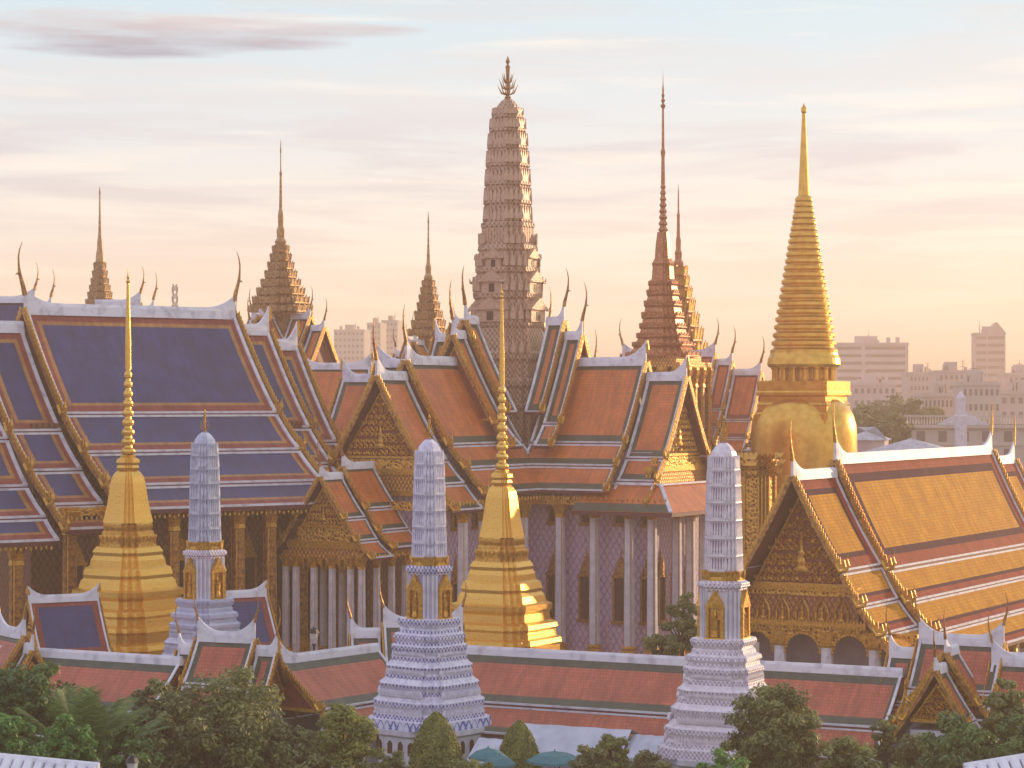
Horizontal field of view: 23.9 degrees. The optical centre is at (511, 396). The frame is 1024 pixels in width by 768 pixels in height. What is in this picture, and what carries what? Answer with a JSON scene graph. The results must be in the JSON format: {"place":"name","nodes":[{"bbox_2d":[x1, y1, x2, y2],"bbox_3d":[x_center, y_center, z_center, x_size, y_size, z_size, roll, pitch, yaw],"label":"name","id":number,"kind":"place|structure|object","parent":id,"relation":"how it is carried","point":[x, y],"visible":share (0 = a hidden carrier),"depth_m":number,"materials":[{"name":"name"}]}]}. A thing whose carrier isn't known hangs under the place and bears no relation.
{"place":"outdoors","nodes":[
{"label":"outdoors","id":0,"kind":"place"},
{"bbox_2d":[0,263,55,320],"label":"hall","id":1,"kind":"structure","parent":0,"point":[9,307],"depth_m":299.69,"materials":[{"name":"tile"}]},
{"bbox_2d":[85,188,114,303],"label":"spired hall","id":2,"kind":"structure","parent":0,"point":[99,286],"depth_m":419.08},
{"bbox_2d":[235,142,339,362],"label":"spired hall","id":3,"kind":"structure","parent":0,"point":[281,292],"depth_m":327.82,"materials":[{"name":"brown tile"}]},
{"bbox_2d":[307,351,373,409],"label":"hall","id":4,"kind":"structure","parent":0,"point":[327,376],"depth_m":298.99,"materials":[{"name":"orange tile"}]},
{"bbox_2d":[333,322,370,362],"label":"city tower","id":5,"kind":"structure","parent":0,"point":[351,343],"depth_m":1500.13,"materials":[{"name":"concrete"}]},
{"bbox_2d":[367,318,386,365],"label":"city tower","id":6,"kind":"structure","parent":0,"point":[380,333],"depth_m":1550.23,"materials":[{"name":"concrete"}]},
{"bbox_2d":[381,316,402,356],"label":"city tower","id":7,"kind":"structure","parent":0,"point":[391,322],"depth_m":1580.04,"materials":[{"name":"concrete"}]},
{"bbox_2d":[0,0,1023,379],"label":"sky","id":8,"kind":"structure","parent":0,"point":[180,112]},
{"bbox_2d":[286,642,758,718],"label":"terrace","id":9,"kind":"structure","parent":0,"point":[756,646],"depth_m":259.33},
{"bbox_2d":[22,583,113,651],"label":"sala","id":10,"kind":"structure","parent":9,"relation":"on","point":[76,621],"depth_m":203.04,"materials":[{"name":"blue tile"}]},
{"bbox_2d":[95,267,157,305],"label":"hall","id":11,"kind":"structure","parent":9,"relation":"on","point":[135,299],"depth_m":300.04,"materials":[{"name":"tile"}]},
{"bbox_2d":[72,274,182,654],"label":"golden chedi","id":12,"kind":"structure","parent":9,"relation":"on","point":[129,570],"depth_m":212.88,"materials":[{"name":"gold metal"}]},
{"bbox_2d":[0,243,374,652],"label":"temple hall","id":13,"kind":"structure","parent":9,"relation":"on","point":[253,391],"depth_m":233.40,"materials":[{"name":"blue tile"}]},
{"bbox_2d":[77,543,86,587],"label":"window","id":14,"kind":"structure","parent":13,"relation":"in","point":[81,564],"depth_m":223.38,"materials":[{"name":"brown wood"}]},
{"bbox_2d":[180,531,185,596],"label":"window","id":15,"kind":"structure","parent":13,"relation":"in","point":[182,545],"depth_m":229.97,"materials":[{"name":"brown wood"}]},
{"bbox_2d":[245,527,257,589],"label":"window","id":16,"kind":"structure","parent":13,"relation":"in","point":[250,555],"depth_m":234.68,"materials":[{"name":"brown wood"}]},
{"bbox_2d":[276,524,281,602],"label":"window","id":17,"kind":"structure","parent":13,"relation":"in","point":[279,563],"depth_m":236.81,"materials":[{"name":"brown wood"}]},
{"bbox_2d":[226,580,283,645],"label":"sala","id":18,"kind":"structure","parent":9,"relation":"on","point":[244,605],"depth_m":208.00,"materials":[{"name":"blue tile"}]},
{"bbox_2d":[392,211,447,358],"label":"spired hall","id":19,"kind":"structure","parent":9,"relation":"on","point":[427,312],"depth_m":343.81,"materials":[{"name":"brown tile"}]},
{"bbox_2d":[276,56,711,655],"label":"cross hall","id":20,"kind":"structure","parent":9,"relation":"on","point":[606,460],"depth_m":249.04,"materials":[{"name":"orange tile"}]},
{"bbox_2d":[450,555,456,611],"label":"window","id":21,"kind":"structure","parent":20,"relation":"in","point":[453,582],"depth_m":240.30,"materials":[{"name":"brown wood"}]},
{"bbox_2d":[451,512,456,530],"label":"window","id":22,"kind":"structure","parent":20,"relation":"in","point":[453,516],"depth_m":240.13,"materials":[{"name":"brown wood"}]},
{"bbox_2d":[545,547,554,619],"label":"window","id":23,"kind":"structure","parent":20,"relation":"in","point":[550,574],"depth_m":252.20,"materials":[{"name":"brown wood"}]},
{"bbox_2d":[546,506,554,524],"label":"window","id":24,"kind":"structure","parent":20,"relation":"in","point":[551,519],"depth_m":252.20,"materials":[{"name":"gold metal"}]},
{"bbox_2d":[577,547,588,622],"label":"window","id":25,"kind":"structure","parent":20,"relation":"in","point":[583,576],"depth_m":250.24,"materials":[{"name":"brown wood"}]},
{"bbox_2d":[578,515,588,525],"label":"window","id":26,"kind":"structure","parent":20,"relation":"in","point":[584,520],"depth_m":250.24,"materials":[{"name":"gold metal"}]},
{"bbox_2d":[611,550,623,624],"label":"window","id":27,"kind":"structure","parent":20,"relation":"in","point":[618,576],"depth_m":248.23,"materials":[{"name":"brown wood"}]},
{"bbox_2d":[612,516,623,526],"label":"window","id":28,"kind":"structure","parent":20,"relation":"in","point":[618,520],"depth_m":248.17,"materials":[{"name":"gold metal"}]},
{"bbox_2d":[639,559,646,625],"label":"window","id":29,"kind":"structure","parent":20,"relation":"in","point":[643,578],"depth_m":246.78,"materials":[{"name":"gold metal"}]},
{"bbox_2d":[657,550,666,623],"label":"window","id":30,"kind":"structure","parent":20,"relation":"in","point":[662,575],"depth_m":249.20,"materials":[{"name":"brown wood"}]},
{"bbox_2d":[452,286,561,649],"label":"golden chedi","id":31,"kind":"structure","parent":9,"relation":"on","point":[506,604],"depth_m":214.09,"materials":[{"name":"gold metal"}]},
{"bbox_2d":[625,84,715,449],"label":"mondop","id":32,"kind":"structure","parent":9,"relation":"on","point":[663,327],"depth_m":303.58,"materials":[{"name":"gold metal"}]},
{"bbox_2d":[658,591,696,655],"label":"tree","id":33,"kind":"object","parent":9,"relation":"on","point":[685,622],"visible":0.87,"depth_m":199.38,"materials":[{"name":"green plant"}]},
{"bbox_2d":[618,317,765,453],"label":"hall","id":34,"kind":"structure","parent":9,"relation":"on","point":[735,399],"depth_m":311.49,"materials":[{"name":"orange tile"}]},
{"bbox_2d":[736,452,784,556],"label":"gilt shrine","id":35,"kind":"object","parent":9,"relation":"on","point":[759,472],"visible":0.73,"depth_m":233.68,"materials":[{"name":"gold metal"}]},
{"bbox_2d":[751,104,856,498],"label":"great chedi","id":36,"kind":"structure","parent":9,"relation":"on","point":[804,389],"depth_m":286.88,"materials":[{"name":"gold metal"}]},
{"bbox_2d":[685,402,1023,666],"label":"temple hall","id":37,"kind":"structure","parent":9,"relation":"on","point":[843,552],"depth_m":205.24,"materials":[{"name":"tile"}]},
{"bbox_2d":[847,371,896,412],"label":"city building","id":38,"kind":"structure","parent":0,"point":[868,389],"depth_m":800.00,"materials":[{"name":"concrete"}]},
{"bbox_2d":[857,427,890,451],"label":"white roofed building","id":39,"kind":"structure","parent":0,"point":[869,438],"depth_m":350.69,"materials":[{"name":"paint"}]},
{"bbox_2d":[915,381,952,418],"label":"city building","id":40,"kind":"structure","parent":0,"point":[940,396],"depth_m":640.00,"materials":[{"name":"concrete"}]},
{"bbox_2d":[928,362,967,392],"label":"city building","id":41,"kind":"structure","parent":0,"point":[949,373],"depth_m":900.00,"materials":[{"name":"concrete"}]},
{"bbox_2d":[951,366,1001,423],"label":"city building","id":42,"kind":"structure","parent":0,"point":[978,392],"depth_m":620.00,"materials":[{"name":"concrete"}]},
{"bbox_2d":[1000,377,1023,423],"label":"city building","id":43,"kind":"structure","parent":0,"point":[1012,400],"depth_m":700.00,"materials":[{"name":"concrete"}]},
{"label":"lawn","id":44,"kind":"structure","parent":0,"visible":0},
{"bbox_2d":[0,713,38,756],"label":"tree","id":45,"kind":"object","parent":44,"relation":"on","point":[11,742],"visible":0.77,"depth_m":124.35,"materials":[{"name":"green plant"}]},
{"bbox_2d":[0,589,43,680],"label":"gate pavilion","id":46,"kind":"structure","parent":44,"relation":"on","point":[17,644],"depth_m":185.57,"materials":[{"name":"orange tile"}]},
{"bbox_2d":[0,660,75,754],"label":"tree","id":47,"kind":"object","parent":44,"relation":"on","point":[27,691],"visible":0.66,"depth_m":138.98,"materials":[{"name":"green plant"}]},
{"bbox_2d":[0,753,99,767],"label":"roof","id":48,"kind":"structure","parent":44,"relation":"on","point":[14,761],"depth_m":94.66,"materials":[{"name":"paint"}]},
{"bbox_2d":[36,713,99,761],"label":"tree","id":49,"kind":"object","parent":44,"relation":"on","point":[64,739],"visible":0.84,"depth_m":127.43,"materials":[{"name":"green plant"}]},
{"bbox_2d":[13,684,163,760],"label":"palm","id":50,"kind":"object","parent":44,"relation":"on","point":[82,710],"visible":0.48,"depth_m":135.53,"materials":[{"name":"green plant"}]},
{"bbox_2d":[0,645,184,767],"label":"cloister gallery","id":51,"kind":"object","parent":44,"relation":"on","point":[115,675],"visible":0.32,"depth_m":181.54,"materials":[{"name":"orange tile"}]},
{"bbox_2d":[92,702,169,738],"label":"palm","id":52,"kind":"object","parent":44,"relation":"on","point":[140,731],"visible":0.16,"depth_m":140.57,"materials":[{"name":"green plant"}]},
{"bbox_2d":[125,753,139,767],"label":"street lamp","id":53,"kind":"object","parent":44,"relation":"on","point":[132,761],"visible":1,"depth_m":117.81,"materials":[{"name":"metal"}]},
{"bbox_2d":[100,722,165,767],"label":"tree","id":54,"kind":"object","parent":44,"relation":"on","point":[128,743],"visible":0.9,"depth_m":134.27,"materials":[{"name":"green plant"}]},
{"bbox_2d":[128,678,210,767],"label":"tree","id":55,"kind":"object","parent":44,"relation":"on","point":[176,745],"visible":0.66,"depth_m":144.91,"materials":[{"name":"green plant"}]},
{"bbox_2d":[150,664,301,767],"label":"tree","id":56,"kind":"object","parent":44,"relation":"on","point":[237,737],"visible":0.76,"depth_m":148.33,"materials":[{"name":"green plant"}]},
{"bbox_2d":[172,590,301,767],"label":"gate pavilion","id":57,"kind":"structure","parent":44,"relation":"on","point":[211,649],"depth_m":179.74,"materials":[{"name":"orange tile"}]},
{"bbox_2d":[251,722,329,767],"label":"tree","id":58,"kind":"object","parent":44,"relation":"on","point":[302,751],"visible":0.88,"depth_m":149.41,"materials":[{"name":"green plant"}]},
{"bbox_2d":[244,639,387,767],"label":"cloister gallery","id":59,"kind":"object","parent":44,"relation":"on","point":[319,681],"visible":0.42,"depth_m":183.04,"materials":[{"name":"orange tile"}]},
{"bbox_2d":[308,702,379,767],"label":"tree","id":60,"kind":"object","parent":44,"relation":"on","point":[338,723],"visible":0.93,"depth_m":150.99,"materials":[{"name":"green plant"}]},
{"bbox_2d":[362,747,409,767],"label":"tree","id":61,"kind":"object","parent":44,"relation":"on","point":[395,760],"visible":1,"depth_m":150.01,"materials":[{"name":"green plant"}]},
{"bbox_2d":[368,415,491,765],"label":"prang","id":62,"kind":"structure","parent":44,"relation":"on","point":[429,670],"depth_m":172.51,"materials":[{"name":"white ceramic"}]},
{"bbox_2d":[408,711,462,767],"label":"topiary","id":63,"kind":"object","parent":44,"relation":"on","point":[435,744],"visible":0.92,"depth_m":159.93,"materials":[{"name":"green plant"}]},
{"bbox_2d":[447,758,493,767],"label":"tree","id":64,"kind":"object","parent":44,"relation":"on","point":[463,763],"visible":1,"depth_m":149.60,"materials":[{"name":"green plant"}]},
{"bbox_2d":[467,738,502,764],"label":"canopy tent","id":65,"kind":"object","parent":44,"relation":"on","point":[492,743],"visible":0.27,"depth_m":168.74,"materials":[{"name":"fabric"}]},
{"bbox_2d":[468,746,506,761],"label":"parasol","id":66,"kind":"object","parent":44,"relation":"on","point":[483,755],"visible":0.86,"depth_m":157.35,"materials":[{"name":"fabric"}]},
{"bbox_2d":[482,753,515,767],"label":"parasol","id":67,"kind":"object","parent":44,"relation":"on","point":[499,761],"visible":0.92,"depth_m":155.39,"materials":[{"name":"fabric"}]},
{"bbox_2d":[498,720,542,767],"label":"topiary","id":68,"kind":"object","parent":44,"relation":"on","point":[518,747],"visible":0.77,"depth_m":161.13,"materials":[{"name":"green plant"}]},
{"bbox_2d":[526,749,575,767],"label":"parasol","id":69,"kind":"object","parent":44,"relation":"on","point":[554,758],"visible":0.89,"depth_m":156.94,"materials":[{"name":"fabric"}]},
{"bbox_2d":[524,723,638,767],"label":"canopy tent","id":70,"kind":"object","parent":44,"relation":"on","point":[560,738],"visible":0.39,"depth_m":169.07,"materials":[{"name":"fabric"}]},
{"bbox_2d":[568,744,607,767],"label":"tree","id":71,"kind":"object","parent":44,"relation":"on","point":[588,758],"visible":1,"depth_m":149.29,"materials":[{"name":"green plant"}]},
{"bbox_2d":[590,733,629,767],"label":"tree","id":72,"kind":"object","parent":44,"relation":"on","point":[609,743],"visible":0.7,"depth_m":159.55,"materials":[{"name":"green plant"}]},
{"bbox_2d":[626,734,663,763],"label":"canopy tent","id":73,"kind":"object","parent":44,"relation":"on","point":[638,742],"visible":0.4,"depth_m":167.37,"materials":[{"name":"fabric"}]},
{"bbox_2d":[627,749,672,767],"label":"tree","id":74,"kind":"object","parent":44,"relation":"on","point":[649,757],"visible":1,"depth_m":149.46,"materials":[{"name":"green plant"}]},
{"bbox_2d":[466,645,904,767],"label":"cloister gallery","id":75,"kind":"object","parent":44,"relation":"on","point":[637,693],"visible":0.43,"depth_m":179.56,"materials":[{"name":"orange tile"}]},
{"bbox_2d":[657,415,767,767],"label":"prang","id":76,"kind":"structure","parent":44,"relation":"on","point":[723,668],"depth_m":163.62,"materials":[{"name":"stone"}]},
{"bbox_2d":[695,746,750,767],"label":"tree","id":77,"kind":"object","parent":44,"relation":"on","point":[721,759],"visible":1,"depth_m":134.94,"materials":[{"name":"green plant"}]},
{"bbox_2d":[719,682,830,767],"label":"tree","id":78,"kind":"object","parent":44,"relation":"on","point":[780,719],"visible":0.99,"depth_m":140.84,"materials":[{"name":"green plant"}]},
{"bbox_2d":[813,735,884,767],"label":"tree","id":79,"kind":"object","parent":44,"relation":"on","point":[844,747],"visible":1,"depth_m":139.89,"materials":[{"name":"green plant"}]},
{"bbox_2d":[870,714,898,767],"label":"tree","id":80,"kind":"object","parent":44,"relation":"on","point":[885,749],"visible":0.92,"depth_m":149.66,"materials":[{"name":"green plant"}]},
{"bbox_2d":[890,732,938,767],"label":"tree","id":81,"kind":"object","parent":44,"relation":"on","point":[910,750],"visible":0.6,"depth_m":149.59,"materials":[{"name":"green plant"}]},
{"bbox_2d":[876,591,1023,767],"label":"gate pavilion","id":82,"kind":"structure","parent":44,"relation":"on","point":[944,671],"depth_m":168.82,"materials":[{"name":"gold tile"}]},
{"bbox_2d":[913,710,998,767],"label":"tree","id":83,"kind":"object","parent":44,"relation":"on","point":[960,743],"visible":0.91,"depth_m":140.94,"materials":[{"name":"green plant"}]},
{"bbox_2d":[963,753,1023,767],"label":"roof","id":84,"kind":"structure","parent":44,"relation":"on","point":[1014,761],"depth_m":94.69,"materials":[{"name":"paint"}]},
{"bbox_2d":[977,713,1023,758],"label":"tree","id":85,"kind":"object","parent":44,"relation":"on","point":[1010,730],"visible":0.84,"depth_m":139.47,"materials":[{"name":"green plant"}]},
{"bbox_2d":[978,611,1023,742],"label":"gate pavilion","id":86,"kind":"structure","parent":44,"relation":"on","point":[1012,666],"depth_m":168.82,"materials":[{"name":"white paint"}]},
{"bbox_2d":[981,677,1023,742],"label":"tree","id":87,"kind":"object","parent":44,"relation":"on","point":[1000,704],"visible":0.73,"depth_m":145.44,"materials":[{"name":"green plant"}]},
{"bbox_3d":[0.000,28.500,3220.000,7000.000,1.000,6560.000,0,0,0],"label":"ground","id":88,"kind":"structure","parent":0,"visible":0},
{"bbox_2d":[172,284,177,306],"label":"lattice mast","id":89,"kind":"object","parent":88,"relation":"on","point":[174,296],"visible":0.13,"depth_m":699.46,"materials":[{"name":"grey metal"}]},
{"bbox_2d":[162,409,240,655],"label":"prang","id":90,"kind":"structure","parent":88,"relation":"on","point":[204,569],"depth_m":193.87,"materials":[{"name":"white ceramic"}]},
{"bbox_2d":[309,626,318,714],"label":"street lamp","id":91,"kind":"object","parent":88,"relation":"on","point":[313,631],"visible":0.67,"depth_m":191.81,"materials":[{"name":"metal"}]},
{"bbox_2d":[347,580,466,661],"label":"gate pavilion","id":92,"kind":"structure","parent":88,"relation":"on","point":[382,636],"depth_m":191.79,"materials":[{"name":"white paint"}]},
{"bbox_2d":[641,633,682,655],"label":"tree","id":93,"kind":"object","parent":88,"relation":"on","point":[669,646],"visible":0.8,"depth_m":195.51,"materials":[{"name":"green plant"}]},
{"bbox_2d":[673,184,718,444],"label":"spired hall","id":94,"kind":"structure","parent":88,"relation":"on","point":[682,278],"depth_m":343.79,"materials":[{"name":"brown stone"}]},
{"bbox_2d":[852,403,883,426],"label":"tree","id":95,"kind":"object","parent":88,"relation":"on","point":[863,417],"visible":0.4,"depth_m":478.32,"materials":[{"name":"green plant"}]},
{"bbox_2d":[834,330,908,397],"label":"city building","id":96,"kind":"structure","parent":88,"relation":"on","point":[868,353],"depth_m":1099.99,"materials":[{"name":"concrete"}]},
{"bbox_2d":[865,346,904,349],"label":"window","id":97,"kind":"structure","parent":96,"relation":"in","point":[866,347],"depth_m":1099.40,"materials":[{"name":"grey glass"}]},
{"bbox_2d":[865,354,904,356],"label":"window","id":98,"kind":"structure","parent":96,"relation":"in","point":[866,355],"depth_m":1099.40,"materials":[{"name":"grey glass"}]},
{"bbox_2d":[865,362,904,364],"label":"window","id":99,"kind":"structure","parent":96,"relation":"in","point":[866,363],"depth_m":1099.40,"materials":[{"name":"grey glass"}]},
{"bbox_2d":[865,369,904,371],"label":"window","id":100,"kind":"structure","parent":96,"relation":"in","point":[869,370],"depth_m":1099.27,"materials":[{"name":"grey glass"}]},
{"bbox_2d":[866,392,904,418],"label":"tree","id":101,"kind":"object","parent":88,"relation":"on","point":[884,410],"visible":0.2,"depth_m":557.96,"materials":[{"name":"green plant"}]},
{"bbox_2d":[872,413,914,443],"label":"tree","id":102,"kind":"object","parent":88,"relation":"on","point":[895,427],"visible":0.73,"depth_m":458.06,"materials":[{"name":"green plant"}]},
{"bbox_2d":[864,438,941,451],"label":"white roofed building","id":103,"kind":"structure","parent":88,"relation":"on","point":[910,443],"depth_m":334.80,"materials":[{"name":"tile"}]},
{"bbox_2d":[893,398,936,423],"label":"tree","id":104,"kind":"object","parent":88,"relation":"on","point":[910,407],"visible":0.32,"depth_m":539.33,"materials":[{"name":"green plant"}]},
{"bbox_2d":[901,363,930,403],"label":"city building","id":105,"kind":"structure","parent":88,"relation":"on","point":[916,380],"depth_m":950.00,"materials":[{"name":"concrete"}]},
{"bbox_2d":[921,405,945,423],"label":"tree","id":106,"kind":"object","parent":88,"relation":"on","point":[940,411],"visible":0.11,"depth_m":598.35,"materials":[{"name":"brown plant"}]},
{"bbox_2d":[955,391,966,446],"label":"obelisk","id":107,"kind":"object","parent":88,"relation":"on","point":[960,427],"visible":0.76,"depth_m":439.05,"materials":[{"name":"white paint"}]},
{"bbox_2d":[904,412,1023,469],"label":"palace office","id":108,"kind":"structure","parent":88,"relation":"on","point":[941,433],"depth_m":468.80,"materials":[{"name":"white paint"}]},
{"bbox_2d":[971,321,1005,381],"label":"city tower","id":109,"kind":"structure","parent":88,"relation":"on","point":[988,350],"depth_m":1200.09,"materials":[{"name":"concrete"}]},
{"bbox_2d":[997,359,1023,390],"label":"city building","id":110,"kind":"structure","parent":88,"relation":"on","point":[1017,371],"depth_m":905.73,"materials":[{"name":"concrete"}]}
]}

